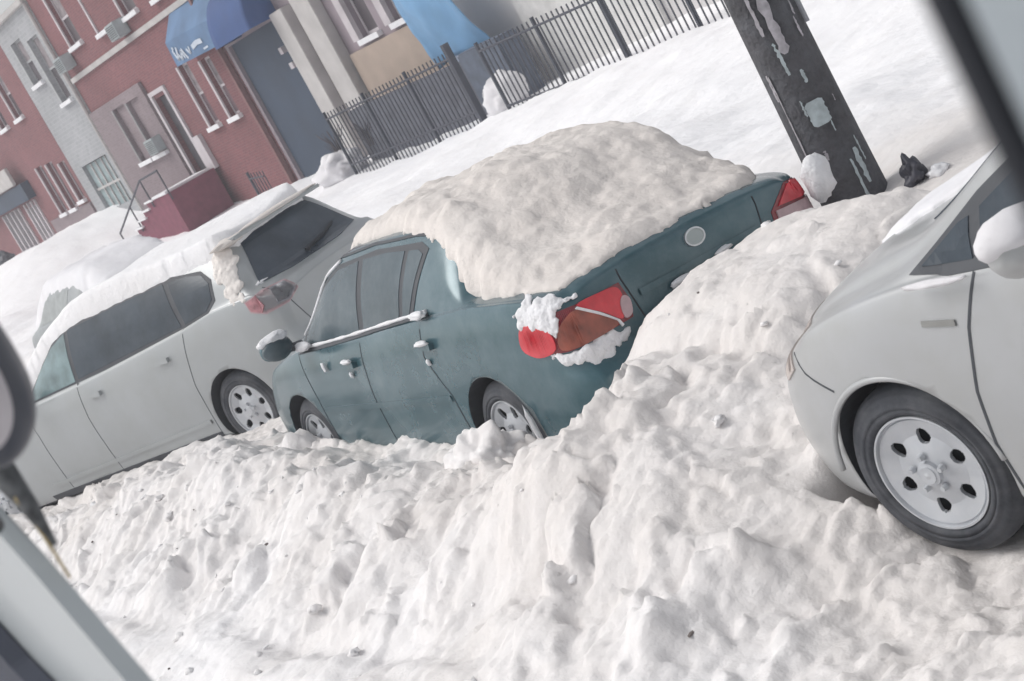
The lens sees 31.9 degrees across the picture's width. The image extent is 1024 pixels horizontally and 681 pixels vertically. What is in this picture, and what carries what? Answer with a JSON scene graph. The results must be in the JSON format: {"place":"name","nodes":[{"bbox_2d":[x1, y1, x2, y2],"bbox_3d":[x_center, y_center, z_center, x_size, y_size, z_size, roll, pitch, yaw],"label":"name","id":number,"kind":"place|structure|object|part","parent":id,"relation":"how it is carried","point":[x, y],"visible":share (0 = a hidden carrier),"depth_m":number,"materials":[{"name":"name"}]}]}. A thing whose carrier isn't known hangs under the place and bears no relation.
{"place":"outdoors","nodes":[
{"label":"outdoors","id":0,"kind":"place"},
{"bbox_2d":[0,0,14,14],"label":"sky","id":1,"kind":"structure","parent":0,"point":[4,4],"materials":[{"name":"white"}]},
{"bbox_2d":[0,0,1023,680],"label":"snow ground","id":2,"kind":"structure","parent":0,"point":[662,516],"depth_m":7.46,"materials":[{"name":"white snow"}]},
{"bbox_2d":[0,254,12,264],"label":"rubbish bag","id":3,"kind":"object","parent":2,"relation":"on","point":[4,258],"visible":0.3,"depth_m":50.41,"materials":[{"name":"black plastic"}]},
{"bbox_2d":[0,250,14,256],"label":"rubbish bag","id":4,"kind":"object","parent":2,"relation":"on","point":[3,252],"visible":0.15,"depth_m":51.38,"materials":[{"name":"black plastic"}]},
{"bbox_2d":[0,46,96,255],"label":"shop house","id":5,"kind":"structure","parent":2,"relation":"on","point":[44,196],"depth_m":48.94,"materials":[{"name":"red brick"}]},
{"bbox_2d":[0,112,10,134],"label":"window","id":6,"kind":"structure","parent":5,"relation":"in","point":[7,127],"depth_m":49.14,"materials":[{"name":"white glass"}]},
{"bbox_2d":[0,76,25,123],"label":"window","id":7,"kind":"structure","parent":5,"relation":"in","point":[16,120],"depth_m":47.68,"materials":[{"name":"white glass"}]},
{"bbox_2d":[2,208,39,251],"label":"shop window","id":8,"kind":"structure","parent":5,"relation":"in","point":[16,222],"depth_m":53.08,"materials":[{"name":"grey glass"}]},
{"bbox_2d":[22,199,54,240],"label":"shop window","id":9,"kind":"structure","parent":5,"relation":"in","point":[35,213],"depth_m":51.11,"materials":[{"name":"grey glass"}]},
{"bbox_2d":[34,166,67,217],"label":"window","id":10,"kind":"structure","parent":5,"relation":"in","point":[64,214],"depth_m":48.92,"materials":[{"name":"white glass"}]},
{"bbox_2d":[44,162,77,213],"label":"window","id":11,"kind":"structure","parent":5,"relation":"in","point":[74,209],"depth_m":48.04,"materials":[{"name":"white glass"}]},
{"bbox_2d":[57,161,87,204],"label":"window","id":12,"kind":"structure","parent":5,"relation":"in","point":[79,202],"depth_m":47.13,"materials":[{"name":"white glass"}]},
{"bbox_2d":[32,286,82,347],"bbox_3d":[-6.072,-0.488,26.997,1.696,1.416,4.420,-35,13,-29],"label":"buried car","id":13,"kind":"object","parent":2,"relation":"on","point":[56,303],"visible":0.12,"depth_m":26.65,"materials":[{"name":"grey paint"}]},
{"bbox_2d":[36,235,163,329],"bbox_3d":[-6.195,-0.820,26.931,1.565,0.995,4.285,-35,13,-29],"label":"snow mound","id":14,"kind":"object","parent":13,"relation":"on","point":[93,268],"visible":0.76,"depth_m":25.72,"materials":[{"name":"white snow"}]},
{"bbox_2d":[0,0,143,211],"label":"stone house","id":15,"kind":"structure","parent":2,"relation":"on","point":[53,93],"depth_m":44.57,"materials":[{"name":"grey brick"}]},
{"bbox_2d":[10,39,45,90],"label":"window","id":16,"kind":"structure","parent":15,"relation":"in","point":[18,43],"depth_m":45.02,"materials":[{"name":"white glass"}]},
{"bbox_2d":[26,35,74,108],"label":"window","id":17,"kind":"structure","parent":15,"relation":"in","point":[37,43],"depth_m":43.95,"materials":[{"name":"white glass"}]},
{"bbox_2d":[53,52,76,74],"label":"air conditioner","id":18,"kind":"object","parent":15,"relation":"attached to","point":[64,63],"visible":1,"depth_m":41.92,"materials":[{"name":"grey metal"}]},
{"bbox_2d":[26,0,297,209],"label":"brick house","id":19,"kind":"structure","parent":2,"relation":"on","point":[136,86],"depth_m":38.93,"materials":[{"name":"red brick"}]},
{"bbox_2d":[42,0,84,52],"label":"window","id":20,"kind":"structure","parent":19,"relation":"in","point":[57,4],"depth_m":41.49,"materials":[{"name":"white glass"}]},
{"bbox_2d":[78,0,106,39],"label":"window","id":21,"kind":"structure","parent":19,"relation":"in","point":[99,35],"depth_m":39.80,"materials":[{"name":"white glass"}]},
{"bbox_2d":[104,17,130,41],"bbox_3d":[-8.482,-6.679,38.489,0.312,0.360,0.600,-34,12,-26],"label":"air conditioner","id":22,"kind":"object","parent":19,"relation":"attached to","point":[116,29],"visible":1,"depth_m":38.26,"materials":[{"name":"grey metal"}]},
{"bbox_2d":[112,0,139,22],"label":"window","id":23,"kind":"structure","parent":19,"relation":"in","point":[130,6],"depth_m":38.05,"materials":[{"name":"white glass"}]},
{"bbox_2d":[111,111,152,167],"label":"window","id":24,"kind":"structure","parent":19,"relation":"in","point":[142,163],"depth_m":41.63,"materials":[{"name":"white glass"}]},
{"bbox_2d":[124,103,169,160],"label":"window","id":25,"kind":"structure","parent":19,"relation":"in","point":[165,152],"depth_m":40.67,"materials":[{"name":"white glass"}]},
{"bbox_2d":[149,0,159,5],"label":"window","id":26,"kind":"structure","parent":19,"relation":"in","point":[152,2],"depth_m":36.43,"materials":[{"name":"white glass"}]},
{"bbox_2d":[143,134,166,155],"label":"air conditioner","id":27,"kind":"object","parent":19,"relation":"attached to","point":[154,145],"visible":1,"depth_m":40.05,"materials":[{"name":"grey metal"}]},
{"bbox_2d":[160,95,205,169],"bbox_3d":[-7.126,-4.598,39.276,0.050,1.800,0.760,-34,12,-26],"label":"door","id":28,"kind":"structure","parent":19,"relation":"in","point":[166,103],"depth_m":39.44,"materials":[{"name":"brown wood"}]},
{"bbox_2d":[165,0,214,66],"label":"awning","id":29,"kind":"object","parent":19,"relation":"attached to","point":[188,37],"visible":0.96,"depth_m":35.18,"materials":[{"name":"blue fabric"}]},
{"bbox_2d":[175,62,222,132],"bbox_3d":[-6.491,-5.100,37.367,0.250,1.500,0.700,-34,12,-26],"label":"window","id":30,"kind":"structure","parent":19,"relation":"in","point":[210,128],"depth_m":37.53,"materials":[{"name":"white glass"}]},
{"bbox_2d":[197,56,242,123],"bbox_3d":[-5.873,-5.113,36.301,0.250,1.390,0.680,-34,12,-26],"label":"window","id":31,"kind":"structure","parent":19,"relation":"in","point":[239,114],"depth_m":36.46,"materials":[{"name":"white glass"}]},
{"bbox_2d":[245,171,271,194],"bbox_3d":[-4.563,-2.710,33.324,0.059,1.047,0.728,-34,12,-26],"label":"iron fence","id":32,"kind":"object","parent":19,"relation":"attached to","point":[252,182],"visible":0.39,"depth_m":33.35,"materials":[{"name":"grey metal"}]},
{"bbox_2d":[119,168,233,238],"bbox_3d":[-7.631,-2.930,40.046,1.242,1.902,4.436,-34,12,-26],"label":"stoop","id":33,"kind":"object","parent":2,"relation":"on","point":[197,202],"visible":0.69,"depth_m":38.42,"materials":[{"name":"red brick"}]},
{"bbox_2d":[135,167,209,235],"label":"step snow","id":34,"kind":"structure","parent":33,"relation":"on","point":[181,183],"depth_m":38.46,"materials":[{"name":"white snow"}]},
{"bbox_2d":[0,183,372,513],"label":"parked car","id":35,"kind":"object","parent":2,"relation":"on","point":[162,371],"visible":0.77,"depth_m":14.86,"materials":[{"name":"silver metal"}]},
{"bbox_3d":[-4.154,0.259,15.956,0.801,0.426,0.173,-20,14,41],"label":"front window","id":36,"kind":"part","parent":35,"relation":"part of","materials":[{"name":"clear glass"}]},
{"bbox_3d":[-3.445,-0.014,15.306,3.040,0.483,0.199,-20,14,41],"label":"window frame","id":37,"kind":"part","parent":35,"relation":"part of","materials":[{"name":"black rubber"}]},
{"bbox_3d":[-3.282,-0.082,15.143,1.560,0.422,0.173,-20,14,41],"label":"rear window","id":38,"kind":"part","parent":35,"relation":"part of","materials":[{"name":"grey glass"}]},
{"bbox_2d":[26,183,302,386],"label":"roof snow","id":39,"kind":"structure","parent":35,"relation":"on","point":[174,257],"depth_m":14.95,"materials":[{"name":"white snow"}]},
{"bbox_3d":[-2.592,-0.354,14.490,0.515,0.360,0.165,-20,14,41],"label":"quarter window","id":40,"kind":"part","parent":35,"relation":"part of","materials":[{"name":"grey glass"}]},
{"bbox_2d":[209,232,242,253],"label":"snow clump","id":41,"kind":"object","parent":35,"relation":"on","point":[224,243],"visible":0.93,"depth_m":14.18,"materials":[{"name":"white snow"}]},
{"bbox_2d":[211,247,245,306],"bbox_3d":[-2.254,-0.516,14.202,0.274,0.482,0.370,-24,12,21],"label":"snow clump","id":42,"kind":"object","parent":35,"relation":"on","point":[224,263],"visible":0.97,"depth_m":14.18,"materials":[{"name":"white snow"}]},
{"bbox_2d":[256,277,267,285],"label":"snow clump","id":43,"kind":"object","parent":35,"relation":"on","point":[260,282],"visible":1,"depth_m":14.12,"materials":[{"name":"white snow"}]},
{"bbox_2d":[239,183,315,231],"bbox_3d":[-1.916,-1.090,14.663,0.145,0.052,1.051,-19,14,40],"label":"snow clump","id":44,"kind":"object","parent":35,"relation":"on","point":[277,206],"visible":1,"depth_m":14.58,"materials":[{"name":"white snow"}]},
{"bbox_2d":[224,19,335,179],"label":"shuttered building","id":45,"kind":"structure","parent":2,"relation":"on","point":[274,82],"depth_m":34.47,"materials":[{"name":"grey metal"}]},
{"bbox_2d":[206,0,275,49],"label":"dome awning","id":46,"kind":"object","parent":45,"relation":"attached to","point":[229,21],"visible":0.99,"depth_m":32.77,"materials":[{"name":"blue fabric"}]},
{"bbox_2d":[276,428,316,449],"bbox_3d":[-1.300,0.724,11.028,0.280,0.403,0.580,-34,12,-26],"label":"snow clump","id":47,"kind":"object","parent":2,"relation":"on","point":[300,439],"visible":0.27,"depth_m":10.87,"materials":[{"name":"white snow"}]},
{"bbox_2d":[311,147,368,187],"bbox_3d":[-2.962,-2.935,30.769,0.957,0.649,1.297,-34,12,-26],"label":"snow heap","id":48,"kind":"object","parent":2,"relation":"on","point":[335,168],"visible":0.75,"depth_m":30.38,"materials":[{"name":"white snow"}]},
{"bbox_2d":[315,126,342,152],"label":"bare bush","id":49,"kind":"object","parent":48,"relation":"on","point":[336,148],"visible":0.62,"depth_m":30.60,"materials":[{"name":"plant"}]},
{"bbox_2d":[269,0,458,155],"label":"tan building","id":50,"kind":"structure","parent":2,"relation":"on","point":[342,52],"depth_m":31.03,"materials":[{"name":"beige paint"}]},
{"bbox_2d":[350,0,382,46],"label":"window","id":51,"kind":"structure","parent":50,"relation":"in","point":[359,6],"depth_m":30.30,"materials":[{"name":"white glass"}]},
{"bbox_2d":[389,0,405,29],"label":"window","id":52,"kind":"structure","parent":50,"relation":"in","point":[400,21],"depth_m":29.24,"materials":[{"name":"white glass"}]},
{"bbox_2d":[353,115,374,146],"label":"bare bush","id":53,"kind":"object","parent":2,"relation":"on","point":[366,137],"visible":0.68,"depth_m":29.55,"materials":[{"name":"plant"}]},
{"bbox_2d":[91,291,698,669],"bbox_3d":[-1.420,0.932,9.780,2.511,0.742,10.732,-34,12,-26],"label":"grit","id":54,"kind":"object","parent":2,"relation":"on","point":[691,633],"visible":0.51,"depth_m":5.91,"materials":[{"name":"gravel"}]},
{"bbox_2d":[322,54,478,174],"bbox_3d":[-1.707,-3.316,27.765,0.059,1.505,4.678,-34,12,-26],"label":"iron fence","id":55,"kind":"object","parent":2,"relation":"on","point":[421,106],"visible":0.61,"depth_m":27.68,"materials":[{"name":"black metal"}]},
{"bbox_2d":[348,62,487,160],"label":"wall","id":56,"kind":"structure","parent":2,"relation":"on","point":[421,112],"depth_m":28.83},
{"bbox_2d":[440,42,487,122],"bbox_3d":[-0.596,-3.520,25.657,0.100,1.620,0.080,-34,12,-26],"label":"gate post","id":57,"kind":"object","parent":2,"relation":"on","point":[456,68],"visible":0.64,"depth_m":25.59,"materials":[{"name":"black metal"}]},
{"bbox_2d":[443,419,525,468],"bbox_3d":[-0.081,0.647,8.758,0.397,0.546,0.648,-34,12,-26],"label":"snow clump","id":58,"kind":"object","parent":2,"relation":"on","point":[489,440],"visible":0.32,"depth_m":8.63,"materials":[{"name":"white snow"}]},
{"bbox_2d":[457,29,544,113],"bbox_3d":[-0.084,-3.817,26.477,0.380,1.340,1.300,-34,12,-26],"label":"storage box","id":59,"kind":"object","parent":2,"relation":"on","point":[474,67],"visible":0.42,"depth_m":26.01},
{"bbox_2d":[392,0,489,68],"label":"tarpaulin","id":60,"kind":"object","parent":59,"relation":"on","point":[433,25],"visible":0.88,"depth_m":27.19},
{"bbox_2d":[482,69,528,115],"bbox_3d":[-0.070,-3.456,25.507,0.662,0.824,0.801,-34,12,-26],"label":"snow heap","id":61,"kind":"object","parent":2,"relation":"on","point":[493,103],"visible":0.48,"depth_m":25.28,"materials":[{"name":"white snow"}]},
{"bbox_2d":[0,0,1023,680],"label":"car","id":62,"kind":"object","parent":2,"relation":"on","point":[52,626],"visible":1,"depth_m":1.87,"materials":[{"name":"grey paint"}]},
{"bbox_2d":[14,496,70,578],"bbox_3d":[-0.508,0.213,1.941,0.006,0.103,0.036,-34,12,-26],"label":"straw","id":63,"kind":"object","parent":62,"relation":"attached to","point":[54,553],"visible":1,"depth_m":1.94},
{"bbox_3d":[-0.030,0.922,1.904,0.022,1.890,2.730,-34,12,-26],"label":"door","id":64,"kind":"part","parent":62,"relation":"part of","materials":[{"name":"grey paint"}]},
{"bbox_2d":[259,172,813,445],"bbox_3d":[-0.177,-0.113,10.135,1.900,1.416,4.420,-28,10,-27],"label":"parked car","id":65,"kind":"object","parent":2,"relation":"on","point":[488,359],"visible":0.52,"depth_m":8.92,"materials":[{"name":"teal paint"}]},
{"bbox_2d":[256,329,286,349],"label":"snow clump","id":66,"kind":"object","parent":65,"relation":"on","point":[275,335],"visible":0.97,"depth_m":10.46,"materials":[{"name":"white snow"}]},
{"bbox_2d":[295,341,310,351],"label":"snow clump","id":67,"kind":"object","parent":65,"relation":"on","point":[303,346],"visible":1,"depth_m":10.47,"materials":[{"name":"white snow"}]},
{"bbox_2d":[304,259,341,335],"bbox_3d":[-1.085,-0.258,10.439,0.640,0.355,0.076,-17,16,46],"label":"snow line","id":68,"kind":"object","parent":65,"relation":"on","point":[330,271],"visible":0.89,"depth_m":10.46,"materials":[{"name":"white snow"}]},
{"bbox_2d":[320,363,326,371],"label":"snow clump","id":69,"kind":"object","parent":65,"relation":"attached to","point":[323,367],"visible":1,"depth_m":10.29,"materials":[{"name":"white snow"}]},
{"bbox_3d":[-1.035,-0.204,10.248,0.183,0.383,0.840,-28,10,-27],"label":"front window","id":70,"kind":"part","parent":65,"relation":"part of","materials":[{"name":"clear glass"}]},
{"bbox_2d":[340,359,350,364],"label":"snow clump","id":71,"kind":"object","parent":65,"relation":"on","point":[345,362],"visible":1,"depth_m":9.95,"materials":[{"name":"white snow"}]},
{"bbox_3d":[-0.836,-0.237,9.891,0.215,0.438,1.800,-28,10,-27],"label":"window frame","id":72,"kind":"part","parent":65,"relation":"part of","materials":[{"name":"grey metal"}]},
{"bbox_2d":[310,309,426,347],"bbox_3d":[-0.836,-0.051,9.843,0.025,0.107,1.741,-34,12,-26],"label":"snow line","id":73,"kind":"object","parent":65,"relation":"on","point":[388,322],"visible":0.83,"depth_m":9.81,"materials":[{"name":"white snow"}]},
{"bbox_3d":[-0.682,-0.267,9.578,0.184,0.362,0.540,-28,10,-27],"label":"rear window","id":74,"kind":"part","parent":65,"relation":"part of","materials":[{"name":"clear glass"}]},
{"bbox_3d":[-0.508,-0.297,9.246,0.173,0.311,0.230,-28,10,-27],"label":"quarter window","id":75,"kind":"part","parent":65,"relation":"part of","materials":[{"name":"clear glass"}]},
{"bbox_2d":[408,311,426,320],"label":"snow clump","id":76,"kind":"object","parent":65,"relation":"on","point":[416,315],"visible":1,"depth_m":9.03,"materials":[{"name":"white snow"}]},
{"bbox_2d":[414,340,427,346],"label":"snow clump","id":77,"kind":"object","parent":65,"relation":"on","point":[422,343],"visible":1,"depth_m":9.05,"materials":[{"name":"white snow"}]},
{"bbox_2d":[522,405,543,438],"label":"snow clump","id":78,"kind":"object","parent":65,"relation":"attached to","point":[533,425],"visible":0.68,"depth_m":8.45,"materials":[{"name":"white snow"}]},
{"bbox_2d":[512,293,577,337],"bbox_3d":[0.133,-0.111,8.102,0.390,0.218,0.117,-20,14,38],"label":"snow clump","id":79,"kind":"object","parent":65,"relation":"on","point":[538,313],"visible":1,"depth_m":8.06,"materials":[{"name":"white snow"}]},
{"bbox_2d":[351,121,755,299],"bbox_3d":[-0.016,-0.624,9.708,1.574,0.752,3.177,-28,10,-27],"label":"snow mound","id":80,"kind":"object","parent":65,"relation":"on","point":[558,210],"visible":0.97,"depth_m":8.85,"materials":[{"name":"white snow"}]},
{"bbox_2d":[550,326,630,365],"bbox_3d":[0.374,0.047,8.060,0.382,0.145,0.117,-28,11,2],"label":"snow clump","id":81,"kind":"object","parent":65,"relation":"on","point":[598,350],"visible":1,"depth_m":8.04,"materials":[{"name":"white snow"}]},
{"bbox_2d":[671,273,688,288],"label":"snow clump","id":82,"kind":"object","parent":65,"relation":"attached to","point":[678,281],"visible":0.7,"depth_m":8.20,"materials":[{"name":"white snow"}]},
{"bbox_2d":[714,243,732,254],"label":"snow clump","id":83,"kind":"object","parent":65,"relation":"attached to","point":[725,247],"visible":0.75,"depth_m":8.33,"materials":[{"name":"white snow"}]},
{"bbox_2d":[452,0,719,83],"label":"white garage","id":84,"kind":"structure","parent":2,"relation":"on","point":[491,18],"depth_m":25.71,"materials":[{"name":"beige stone"}]},
{"bbox_2d":[511,0,669,79],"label":"garage door","id":85,"kind":"structure","parent":84,"relation":"in","point":[525,9],"depth_m":25.35,"materials":[{"name":"metal"}]},
{"bbox_2d":[474,0,730,109],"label":"iron fence","id":86,"kind":"object","parent":2,"relation":"on","point":[614,28],"visible":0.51,"depth_m":22.95,"materials":[{"name":"black metal"}]},
{"bbox_2d":[723,0,887,205],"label":"utility pole","id":87,"kind":"object","parent":2,"relation":"on","point":[813,110],"visible":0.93,"depth_m":8.69,"materials":[{"name":"brown wood"}]},
{"bbox_2d":[800,152,836,202],"bbox_3d":[1.476,-0.784,8.623,0.143,0.247,0.148,-34,12,-26],"label":"snow clump","id":88,"kind":"object","parent":87,"relation":"attached to","point":[817,178],"visible":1,"depth_m":8.58,"materials":[{"name":"white snow"}]},
{"bbox_2d":[786,151,1023,550],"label":"parked car","id":89,"kind":"object","parent":2,"relation":"on","point":[908,406],"visible":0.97,"depth_m":5.49,"materials":[{"name":"silver metal"}]},
{"bbox_2d":[901,275,966,290],"bbox_3d":[1.212,-0.165,5.148,0.032,0.028,0.270,-36,13,-33],"label":"snow clump","id":90,"kind":"object","parent":89,"relation":"on","point":[935,282],"visible":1,"depth_m":5.14,"materials":[{"name":"white snow"}]},
{"bbox_2d":[882,149,992,242],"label":"hood snow","id":91,"kind":"structure","parent":89,"relation":"on","point":[950,188],"depth_m":5.83,"materials":[{"name":"white snow"}]},
{"bbox_3d":[1.695,-0.520,4.451,0.224,0.453,2.101,-35,13,-31],"label":"window frame","id":92,"kind":"part","parent":89,"relation":"part of","materials":[{"name":"black rubber"}]},
{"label":"front window","id":93,"kind":"part","parent":89,"relation":"part of","materials":[{"name":"grey glass"}]},
{"bbox_2d":[973,203,1023,263],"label":"snow clump","id":94,"kind":"object","parent":89,"relation":"on","point":[999,233],"visible":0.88,"depth_m":4.60,"materials":[{"name":"white snow"}]},
{"bbox_2d":[899,153,927,187],"bbox_3d":[1.939,-0.799,8.629,0.133,0.259,0.172,-24,12,20],"label":"rubbish bag","id":95,"kind":"object","parent":2,"relation":"on","point":[913,170],"visible":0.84,"depth_m":8.58,"materials":[{"name":"black plastic"}]},
{"bbox_2d":[925,162,949,178],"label":"snow clump","id":96,"kind":"object","parent":2,"relation":"on","point":[939,169],"visible":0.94,"depth_m":8.53,"materials":[{"name":"white snow"}]}
]}

